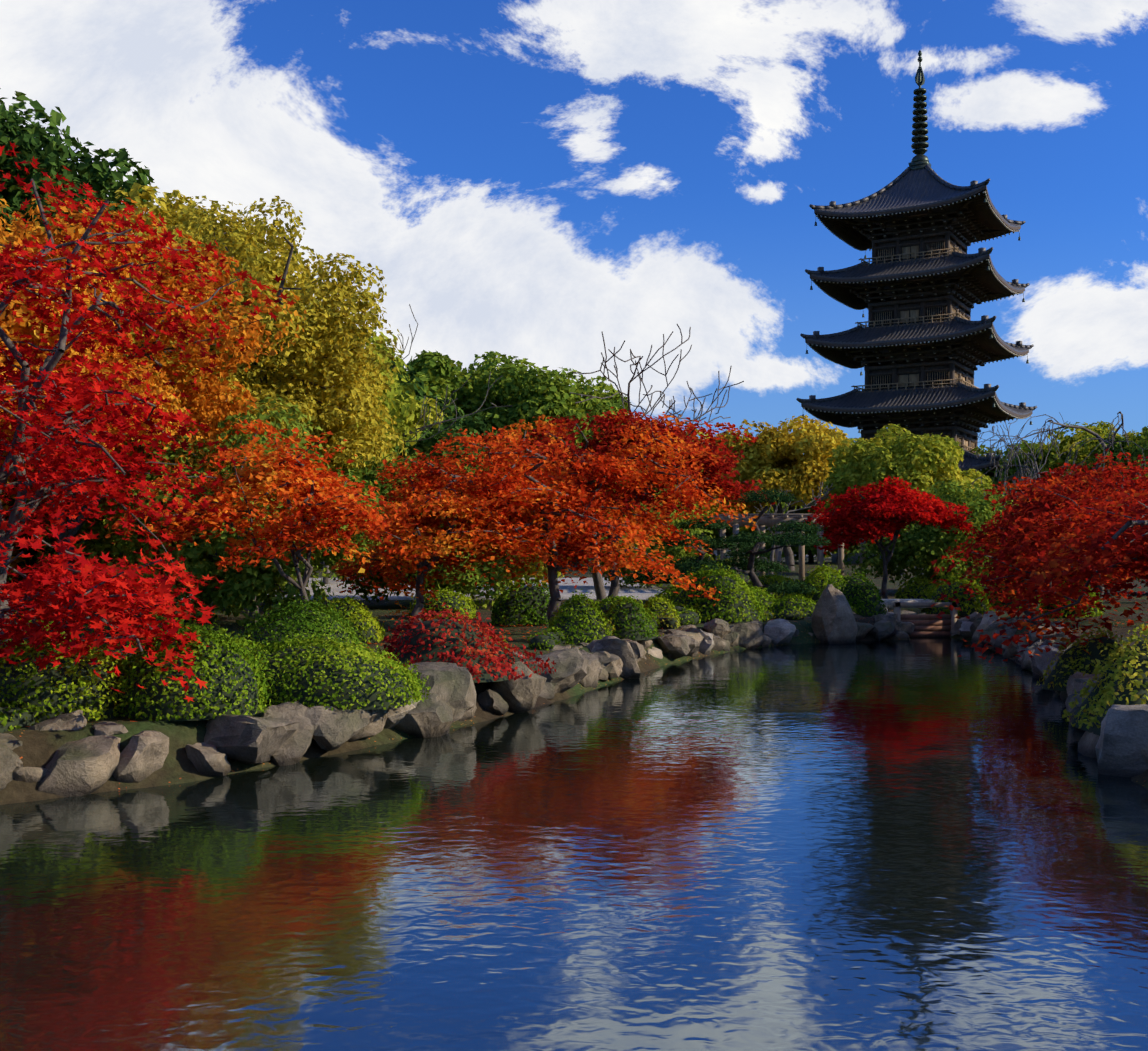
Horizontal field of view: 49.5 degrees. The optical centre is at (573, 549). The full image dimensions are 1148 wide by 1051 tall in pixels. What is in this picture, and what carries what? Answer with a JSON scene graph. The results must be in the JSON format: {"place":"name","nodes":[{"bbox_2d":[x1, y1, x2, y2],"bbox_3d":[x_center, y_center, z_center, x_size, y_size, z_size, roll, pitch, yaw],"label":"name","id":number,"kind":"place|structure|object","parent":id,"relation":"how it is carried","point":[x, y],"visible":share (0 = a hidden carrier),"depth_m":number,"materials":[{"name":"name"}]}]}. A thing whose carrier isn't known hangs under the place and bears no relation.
{"place":"outdoors","nodes":[
{"label":"outdoors","id":0,"kind":"place"},
{"bbox_2d":[187,578,664,599],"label":"gravel path","id":1,"kind":"structure","parent":0,"point":[568,588],"depth_m":43.83,"materials":[{"name":"grey gravel"}]},
{"bbox_2d":[0,637,1147,1050],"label":"pond water","id":2,"kind":"structure","parent":0,"point":[926,843],"depth_m":7.09,"materials":[{"name":"blue liquid"}]},
{"bbox_2d":[0,558,1147,804],"bbox_3d":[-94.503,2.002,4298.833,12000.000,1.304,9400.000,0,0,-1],"label":"ground","id":3,"kind":"structure","parent":0,"point":[36,748],"depth_m":16.75,"materials":[{"name":"green plant"}]},
{"bbox_2d":[0,701,38,732],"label":"fern shrub","id":4,"kind":"object","parent":3,"relation":"on","point":[10,719],"visible":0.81,"depth_m":10.13,"materials":[{"name":"green plant"}]},
{"bbox_2d":[1,465,56,604],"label":"camellia tree","id":5,"kind":"object","parent":3,"relation":"on","point":[28,551],"visible":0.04,"depth_m":26.48,"materials":[{"name":"green plant"}]},
{"bbox_2d":[8,612,74,651],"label":"azalea shrub","id":6,"kind":"object","parent":3,"relation":"on","point":[51,622],"visible":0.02,"depth_m":14.03,"materials":[{"name":"green plant"}]},
{"bbox_2d":[0,231,120,431],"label":"amber tree","id":7,"kind":"object","parent":3,"relation":"on","point":[26,330],"visible":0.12,"depth_m":20.86,"materials":[{"name":"orange plant"}]},
{"bbox_2d":[0,635,131,725],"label":"azalea shrub","id":8,"kind":"object","parent":3,"relation":"on","point":[51,691],"visible":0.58,"depth_m":10.48,"materials":[{"name":"green plant"}]},
{"bbox_2d":[2,465,134,608],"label":"camellia tree","id":9,"kind":"object","parent":3,"relation":"on","point":[43,522],"visible":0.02,"depth_m":27.57,"materials":[{"name":"green plant"}]},
{"bbox_2d":[0,88,156,253],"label":"tall green tree","id":10,"kind":"object","parent":3,"relation":"on","point":[33,139],"visible":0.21,"depth_m":42.95,"materials":[{"name":"green plant"}]},
{"bbox_2d":[13,508,181,606],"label":"camellia tree","id":11,"kind":"object","parent":3,"relation":"on","point":[34,553],"depth_m":29.05,"materials":[{"name":"green plant"}]},
{"bbox_2d":[93,697,122,719],"bbox_3d":[-4.352,1.313,10.830,0.957,0.322,0.934,0,0,-1],"label":"rock","id":12,"kind":"object","parent":3,"relation":"on","point":[109,712],"depth_m":10.77,"materials":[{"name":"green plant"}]},
{"bbox_2d":[70,610,176,649],"bbox_3d":[-6.398,1.144,17.733,1.650,0.664,1.619,0,0,-44],"label":"azalea shrub","id":13,"kind":"object","parent":3,"relation":"on","point":[159,617],"visible":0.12,"depth_m":17.20,"materials":[{"name":"green plant"}]},
{"bbox_2d":[0,142,295,629],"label":"red maple tree","id":14,"kind":"object","parent":3,"relation":"on","point":[43,480],"visible":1,"depth_m":12.58,"materials":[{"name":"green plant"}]},
{"bbox_2d":[0,507,215,701],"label":"red maple branch","id":15,"kind":"object","parent":14,"relation":"attached to","point":[116,601],"visible":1,"depth_m":9.78,"materials":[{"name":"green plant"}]},
{"bbox_2d":[10,429,290,617],"bbox_3d":[-8.787,-0.546,26.904,5.574,4.346,5.873,0,0,-1],"label":"camellia tree","id":16,"kind":"object","parent":3,"relation":"on","point":[121,548],"visible":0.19,"depth_m":25.00,"materials":[{"name":"green plant"}]},
{"bbox_2d":[0,196,306,621],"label":"amber tree","id":17,"kind":"object","parent":3,"relation":"on","point":[208,395],"visible":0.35,"depth_m":23.81,"materials":[{"name":"orange plant"}]},
{"bbox_2d":[106,615,276,720],"bbox_3d":[-3.441,1.031,11.180,1.546,0.875,1.457,0,0,-1],"label":"azalea shrub","id":18,"kind":"object","parent":3,"relation":"on","point":[225,671],"visible":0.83,"depth_m":10.75,"materials":[{"name":"green plant"}]},
{"bbox_2d":[91,182,318,433],"bbox_3d":[-13.436,-5.190,41.668,9.624,13.755,11.269,0,0,25],"label":"yellow tree","id":19,"kind":"object","parent":3,"relation":"on","point":[168,208],"visible":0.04,"depth_m":39.28,"materials":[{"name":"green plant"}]},
{"bbox_2d":[219,635,272,656],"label":"azalea shrub","id":20,"kind":"object","parent":3,"relation":"on","point":[248,646],"visible":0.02,"depth_m":14.40,"materials":[{"name":"green plant"}]},
{"bbox_2d":[92,195,406,610],"bbox_3d":[-7.818,-3.362,29.663,7.720,10.196,7.694,0,0,-1],"label":"yellow green tree","id":21,"kind":"object","parent":3,"relation":"on","point":[317,381],"visible":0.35,"depth_m":28.98,"materials":[{"name":"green plant"}]},
{"bbox_2d":[104,419,397,609],"bbox_3d":[-4.431,-0.136,17.394,3.797,3.519,3.656,0,0,-15],"label":"maple tree","id":22,"kind":"object","parent":3,"relation":"on","point":[288,484],"visible":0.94,"depth_m":16.78,"materials":[{"name":"orange plant"}]},
{"bbox_2d":[115,394,390,626],"bbox_3d":[-6.254,-0.784,24.884,5.254,4.828,5.179,0,0,34],"label":"camellia tree","id":23,"kind":"object","parent":3,"relation":"on","point":[251,587],"visible":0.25,"depth_m":23.74,"materials":[{"name":"green plant"}]},
{"bbox_2d":[233,595,365,652],"bbox_3d":[-3.314,0.998,15.115,1.724,0.935,1.518,0,0,-1],"label":"azalea shrub","id":24,"kind":"object","parent":3,"relation":"on","point":[310,620],"visible":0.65,"depth_m":14.92,"materials":[{"name":"green plant"}]},
{"bbox_2d":[244,631,430,710],"bbox_3d":[-2.475,1.145,12.176,2.180,0.709,1.658,0,0,-1],"label":"azalea shrub","id":25,"kind":"object","parent":3,"relation":"on","point":[327,673],"visible":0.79,"depth_m":11.70,"materials":[{"name":"green plant"}]},
{"bbox_2d":[322,594,385,643],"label":"azalea shrub","id":26,"kind":"object","parent":3,"relation":"on","point":[365,623],"visible":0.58,"depth_m":19.56,"materials":[{"name":"green plant"}]},
{"bbox_2d":[275,291,444,584],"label":"young tree","id":27,"kind":"object","parent":3,"relation":"on","point":[404,409],"visible":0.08,"depth_m":47.65,"materials":[{"name":"green plant"}]},
{"bbox_2d":[334,356,492,493],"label":"green tree","id":28,"kind":"object","parent":3,"relation":"on","point":[471,425],"visible":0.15,"depth_m":54.34,"materials":[{"name":"green plant"}]},
{"bbox_2d":[323,304,505,583],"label":"bare tree","id":29,"kind":"object","parent":3,"relation":"on","point":[326,580],"visible":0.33,"depth_m":48.12,"materials":[{"name":"grey plant"}]},
{"bbox_2d":[322,452,514,608],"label":"camellia tree","id":30,"kind":"object","parent":3,"relation":"on","point":[468,588],"visible":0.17,"depth_m":30.27,"materials":[{"name":"green plant"}]},
{"bbox_2d":[331,462,536,624],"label":"orange maple tree","id":31,"kind":"object","parent":3,"relation":"on","point":[401,550],"visible":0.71,"depth_m":20.84,"materials":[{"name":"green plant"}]},
{"bbox_2d":[406,587,478,620],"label":"azalea shrub","id":32,"kind":"object","parent":3,"relation":"on","point":[450,599],"visible":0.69,"depth_m":25.38,"materials":[{"name":"green plant"}]},
{"bbox_2d":[401,350,493,425],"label":"tree","id":33,"kind":"object","parent":3,"relation":"on","point":[429,376],"visible":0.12,"depth_m":89.46,"materials":[{"name":"green plant"}]},
{"bbox_2d":[378,602,555,683],"bbox_3d":[-1.447,1.042,14.369,2.493,0.874,1.797,0,0,-1],"label":"red shrub","id":34,"kind":"object","parent":3,"relation":"on","point":[480,655],"visible":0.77,"depth_m":13.98,"materials":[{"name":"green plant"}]},
{"bbox_2d":[407,351,532,454],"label":"tree","id":35,"kind":"object","parent":3,"relation":"on","point":[490,355],"visible":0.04,"depth_m":96.00,"materials":[{"name":"green plant"}]},
{"bbox_2d":[433,467,568,599],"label":"camellia tree","id":36,"kind":"object","parent":3,"relation":"on","point":[532,565],"visible":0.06,"depth_m":34.25,"materials":[{"name":"green plant"}]},
{"bbox_2d":[488,576,550,625],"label":"azalea shrub","id":37,"kind":"object","parent":3,"relation":"on","point":[523,605],"visible":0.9,"depth_m":24.04,"materials":[{"name":"green plant"}]},
{"bbox_2d":[527,632,556,650],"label":"fern shrub","id":38,"kind":"object","parent":3,"relation":"on","point":[546,642],"visible":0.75,"depth_m":17.63,"materials":[{"name":"green plant"}]},
{"bbox_2d":[464,354,630,566],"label":"tree","id":39,"kind":"object","parent":3,"relation":"on","point":[547,395],"visible":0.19,"depth_m":89.75,"materials":[{"name":"green plant"}]},
{"bbox_2d":[539,627,568,643],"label":"fern shrub","id":40,"kind":"object","parent":3,"relation":"on","point":[558,636],"visible":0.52,"depth_m":18.71,"materials":[{"name":"green plant"}]},
{"bbox_2d":[354,412,757,632],"bbox_3d":[-0.351,-0.403,21.711,7.182,4.014,6.103,0,0,-1],"label":"orange maple tree","id":41,"kind":"object","parent":3,"relation":"on","point":[546,531],"visible":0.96,"depth_m":21.11,"materials":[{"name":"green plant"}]},
{"bbox_2d":[0,584,1147,796],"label":"bank rocks","id":42,"kind":"structure","parent":3,"relation":"on","point":[283,734],"depth_m":12.51,"materials":[{"name":"grey stone"}]},
{"bbox_2d":[384,611,1147,777],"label":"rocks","id":43,"kind":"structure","parent":42,"relation":"on","point":[1122,742],"depth_m":10.50,"materials":[{"name":"grey stone"}]},
{"bbox_2d":[542,589,612,644],"bbox_3d":[0.049,1.041,19.265,1.149,0.870,1.107,0,0,-1],"label":"azalea shrub","id":44,"kind":"object","parent":3,"relation":"on","point":[577,619],"visible":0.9,"depth_m":19.01,"materials":[{"name":"green plant"}]},
{"bbox_2d":[27,617,1147,726],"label":"fallen leaves","id":45,"kind":"object","parent":3,"relation":"on","point":[662,628],"visible":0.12,"depth_m":22.81,"materials":[{"name":"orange plant"}]},
{"bbox_2d":[601,616,614,635],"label":"fern shrub","id":46,"kind":"object","parent":3,"relation":"on","point":[609,626],"visible":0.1,"depth_m":19.87,"materials":[{"name":"green plant"}]},
{"bbox_2d":[592,594,643,616],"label":"azalea shrub","id":47,"kind":"object","parent":3,"relation":"on","point":[605,602],"visible":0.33,"depth_m":26.07,"materials":[{"name":"green plant"}]},
{"bbox_2d":[471,407,774,597],"bbox_3d":[1.232,-1.010,31.474,7.613,5.264,7.146,0,0,-1],"label":"orange maple tree","id":48,"kind":"object","parent":3,"relation":"on","point":[603,445],"visible":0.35,"depth_m":31.13,"materials":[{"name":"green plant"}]},
{"bbox_2d":[576,384,682,549],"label":"tree","id":49,"kind":"object","parent":3,"relation":"on","point":[615,477],"depth_m":98.92,"materials":[{"name":"green plant"}]},
{"bbox_2d":[600,595,663,639],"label":"azalea shrub","id":50,"kind":"object","parent":3,"relation":"on","point":[630,621],"visible":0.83,"depth_m":20.17,"materials":[{"name":"green plant"}]},
{"bbox_2d":[649,612,659,631],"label":"fern shrub","id":51,"kind":"object","parent":3,"relation":"on","point":[654,620],"visible":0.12,"depth_m":21.53,"materials":[{"name":"green plant"}]},
{"bbox_2d":[570,324,743,599],"bbox_3d":[2.136,-2.250,34.903,3.916,7.673,8.398,0,0,27],"label":"bare tree","id":52,"kind":"object","parent":3,"relation":"on","point":[599,587],"visible":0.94,"depth_m":35.33,"materials":[{"name":"grey plant"}]},
{"bbox_2d":[582,485,732,587],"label":"camellia tree","id":53,"kind":"object","parent":3,"relation":"on","point":[677,552],"visible":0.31,"depth_m":45.90,"materials":[{"name":"green plant"}]},
{"bbox_2d":[640,594,680,625],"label":"azalea shrub","id":54,"kind":"object","parent":3,"relation":"on","point":[658,606],"visible":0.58,"depth_m":23.36,"materials":[{"name":"green plant"}]},
{"bbox_2d":[652,613,679,628],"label":"fern shrub","id":55,"kind":"object","parent":3,"relation":"on","point":[668,622],"visible":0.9,"depth_m":22.81,"materials":[{"name":"green plant"}]},
{"bbox_2d":[608,427,725,520],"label":"tree","id":56,"kind":"object","parent":3,"relation":"on","point":[704,508],"depth_m":101.18,"materials":[{"name":"green plant"}]},
{"bbox_2d":[652,583,681,603],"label":"azalea shrub","id":57,"kind":"object","parent":3,"relation":"on","point":[668,592],"visible":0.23,"depth_m":27.75,"materials":[{"name":"green plant"}]},
{"bbox_2d":[668,601,701,625],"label":"fern shrub","id":58,"kind":"object","parent":3,"relation":"on","point":[690,616],"visible":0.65,"depth_m":23.96,"materials":[{"name":"green plant"}]},
{"bbox_2d":[625,516,767,585],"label":"pine tree","id":59,"kind":"object","parent":3,"relation":"on","point":[722,543],"visible":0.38,"depth_m":32.78,"materials":[{"name":"green plant"}]},
{"bbox_2d":[685,533,730,560],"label":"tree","id":60,"kind":"object","parent":3,"relation":"on","point":[712,556],"depth_m":134.44,"materials":[{"name":"green plant"}]},
{"bbox_2d":[665,562,769,622],"bbox_3d":[2.860,0.861,25.604,2.364,1.239,2.322,0,0,-1],"label":"azalea shrub","id":61,"kind":"object","parent":3,"relation":"on","point":[736,599],"visible":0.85,"depth_m":25.04,"materials":[{"name":"green plant"}]},
{"bbox_2d":[704,608,736,623],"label":"fern shrub","id":62,"kind":"object","parent":3,"relation":"on","point":[728,619],"visible":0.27,"depth_m":24.69,"materials":[{"name":"green plant"}]},
{"bbox_2d":[683,502,802,557],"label":"tree","id":63,"kind":"object","parent":3,"relation":"on","point":[745,528],"depth_m":109.59,"materials":[{"name":"green plant"}]},
{"bbox_2d":[669,488,831,596],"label":"pine tree","id":64,"kind":"object","parent":3,"relation":"on","point":[755,551],"visible":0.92,"depth_m":29.74,"materials":[{"name":"green plant"}]},
{"bbox_2d":[746,585,779,610],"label":"azalea shrub","id":65,"kind":"object","parent":3,"relation":"on","point":[761,596],"visible":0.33,"depth_m":28.17,"materials":[{"name":"green plant"}]},
{"bbox_2d":[699,509,827,561],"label":"tree","id":66,"kind":"object","parent":3,"relation":"on","point":[794,549],"visible":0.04,"depth_m":121.36,"materials":[{"name":"green plant"}]},
{"bbox_2d":[757,607,775,620],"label":"fern shrub","id":67,"kind":"object","parent":3,"relation":"on","point":[770,614],"visible":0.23,"depth_m":25.63,"materials":[{"name":"green plant"}]},
{"bbox_2d":[748,572,797,600],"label":"azalea shrub","id":68,"kind":"object","parent":3,"relation":"on","point":[770,579],"visible":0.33,"depth_m":33.18,"materials":[{"name":"green plant"}]},
{"bbox_2d":[700,415,850,570],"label":"yellow tree","id":69,"kind":"object","parent":3,"relation":"on","point":[774,458],"visible":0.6,"depth_m":82.83,"materials":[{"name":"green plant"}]},
{"bbox_2d":[710,514,865,581],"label":"pergola","id":70,"kind":"object","parent":3,"relation":"on","point":[764,520],"visible":0.38,"depth_m":41.00,"materials":[{"name":"brown wood"}]},
{"bbox_2d":[778,606,803,618],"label":"fern shrub","id":71,"kind":"object","parent":3,"relation":"on","point":[790,613],"visible":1,"depth_m":26.19,"materials":[{"name":"green plant"}]},
{"bbox_2d":[768,594,815,617],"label":"azalea shrub","id":72,"kind":"object","parent":3,"relation":"on","point":[805,606],"visible":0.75,"depth_m":26.74,"materials":[{"name":"green plant"}]},
{"bbox_2d":[754,481,833,574],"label":"bare tree","id":73,"kind":"object","parent":3,"relation":"on","point":[773,551],"visible":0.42,"depth_m":55.51,"materials":[{"name":"grey plant"}]},
{"bbox_2d":[765,510,856,561],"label":"tree belt","id":74,"kind":"object","parent":3,"relation":"on","point":[811,555],"depth_m":139.59,"materials":[{"name":"green plant"}]},
{"bbox_2d":[796,561,848,605],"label":"azalea shrub","id":75,"kind":"object","parent":3,"relation":"on","point":[820,580],"visible":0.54,"depth_m":29.21,"materials":[{"name":"green plant"}]},
{"bbox_2d":[795,438,855,563],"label":"tree","id":76,"kind":"object","parent":3,"relation":"on","point":[826,506],"depth_m":116.34,"materials":[{"name":"green plant"}]},
{"bbox_2d":[840,570,888,616],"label":"azalea shrub","id":77,"kind":"object","parent":3,"relation":"on","point":[863,597],"visible":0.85,"depth_m":27.27,"materials":[{"name":"green plant"}]},
{"bbox_2d":[803,475,978,598],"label":"red maple tree","id":78,"kind":"object","parent":3,"relation":"on","point":[887,509],"visible":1,"depth_m":32.95,"materials":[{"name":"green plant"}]},
{"bbox_2d":[823,423,992,574],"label":"tree","id":79,"kind":"object","parent":3,"relation":"on","point":[920,462],"visible":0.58,"depth_m":69.62,"materials":[{"name":"green plant"}]},
{"bbox_2d":[796,50,1036,562],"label":"pagoda","id":80,"kind":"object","parent":3,"relation":"on","point":[920,346],"visible":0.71,"depth_m":128.74,"materials":[{"name":"wood"}]},
{"bbox_2d":[894,575,941,598],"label":"azalea shrub","id":81,"kind":"object","parent":3,"relation":"on","point":[918,588],"visible":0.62,"depth_m":32.82,"materials":[{"name":"green plant"}]},
{"bbox_2d":[880,599,957,636],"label":"stone steps","id":82,"kind":"structure","parent":3,"relation":"on","point":[939,629],"depth_m":27.02,"materials":[{"name":"grey stone"}]},
{"bbox_2d":[843,478,1015,585],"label":"camellia tree","id":83,"kind":"object","parent":3,"relation":"on","point":[929,547],"visible":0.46,"depth_m":38.91,"materials":[{"name":"green plant"}]},
{"bbox_2d":[918,572,994,615],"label":"azalea shrub","id":84,"kind":"object","parent":3,"relation":"on","point":[971,605],"visible":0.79,"depth_m":27.80,"materials":[{"name":"green plant"}]},
{"bbox_2d":[965,571,999,606],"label":"azalea shrub","id":85,"kind":"object","parent":3,"relation":"on","point":[978,579],"visible":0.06,"depth_m":31.13,"materials":[{"name":"green plant"}]},
{"bbox_2d":[968,440,1058,510],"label":"tree","id":86,"kind":"object","parent":3,"relation":"on","point":[1023,446],"visible":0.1,"depth_m":120.95,"materials":[{"name":"green plant"}]},
{"bbox_2d":[994,569,1042,609],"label":"azalea shrub","id":87,"kind":"object","parent":3,"relation":"on","point":[1008,603],"visible":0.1,"depth_m":30.34,"materials":[{"name":"green plant"}]},
{"bbox_2d":[976,412,1069,498],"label":"bare tree","id":88,"kind":"object","parent":3,"relation":"on","point":[1016,455],"visible":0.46,"depth_m":76.91,"materials":[{"name":"grey plant"}]},
{"bbox_2d":[930,476,1147,662],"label":"crimson maple tree","id":89,"kind":"object","parent":3,"relation":"on","point":[1102,541],"visible":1,"depth_m":14.75,"materials":[{"name":"red plant"}]},
{"bbox_2d":[945,448,1147,620],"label":"crimson maple tree","id":90,"kind":"object","parent":3,"relation":"on","point":[1039,506],"visible":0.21,"depth_m":24.02,"materials":[{"name":"red plant"}]},
{"bbox_2d":[970,411,1145,507],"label":"weeping tree","id":91,"kind":"object","parent":3,"relation":"on","point":[1103,441],"visible":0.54,"depth_m":58.01,"materials":[{"name":"grey plant"}]},
{"bbox_2d":[981,486,1136,591],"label":"camellia tree","id":92,"kind":"object","parent":3,"relation":"on","point":[1034,499],"depth_m":41.56,"materials":[{"name":"green plant"}]},
{"bbox_2d":[975,462,1143,601],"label":"red maple tree","id":93,"kind":"object","parent":3,"relation":"on","point":[1061,471],"visible":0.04,"depth_m":32.26,"materials":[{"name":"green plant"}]},
{"bbox_2d":[1039,581,1104,617],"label":"azalea shrub","id":94,"kind":"object","parent":3,"relation":"on","point":[1096,612],"visible":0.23,"depth_m":26.61,"materials":[{"name":"green plant"}]},
{"bbox_2d":[1036,623,1129,690],"bbox_3d":[6.224,1.295,14.991,1.110,0.843,1.039,0,0,-1],"label":"shrub","id":95,"kind":"object","parent":3,"relation":"on","point":[1074,658],"visible":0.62,"depth_m":14.92,"materials":[{"name":"green plant"}]},
{"bbox_2d":[1025,421,1146,487],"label":"tree","id":96,"kind":"object","parent":3,"relation":"on","point":[1085,450],"visible":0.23,"depth_m":117.08,"materials":[{"name":"green plant"}]},
{"bbox_2d":[1062,623,1147,735],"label":"shrub","id":97,"kind":"object","parent":3,"relation":"on","point":[1123,680],"visible":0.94,"depth_m":11.56,"materials":[{"name":"green plant"}]},
{"bbox_2d":[1083,426,1147,479],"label":"tree","id":98,"kind":"object","parent":3,"relation":"on","point":[1136,452],"visible":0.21,"depth_m":110.77,"materials":[{"name":"green plant"}]},
{"bbox_2d":[1089,473,1147,591],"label":"camellia tree","id":99,"kind":"object","parent":3,"relation":"on","point":[1146,475],"depth_m":40.33,"materials":[{"name":"green plant"}]},
{"bbox_2d":[0,0,1147,459],"label":"sky","id":100,"kind":"structure","parent":0,"point":[535,179],"materials":[{"name":"blue"}]},
{"bbox_2d":[714,548,831,557],"bbox_3d":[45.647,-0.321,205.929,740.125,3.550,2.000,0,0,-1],"label":"fence","id":101,"kind":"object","parent":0,"point":[715,552],"depth_m":205.03,"materials":[{"name":"paint"}]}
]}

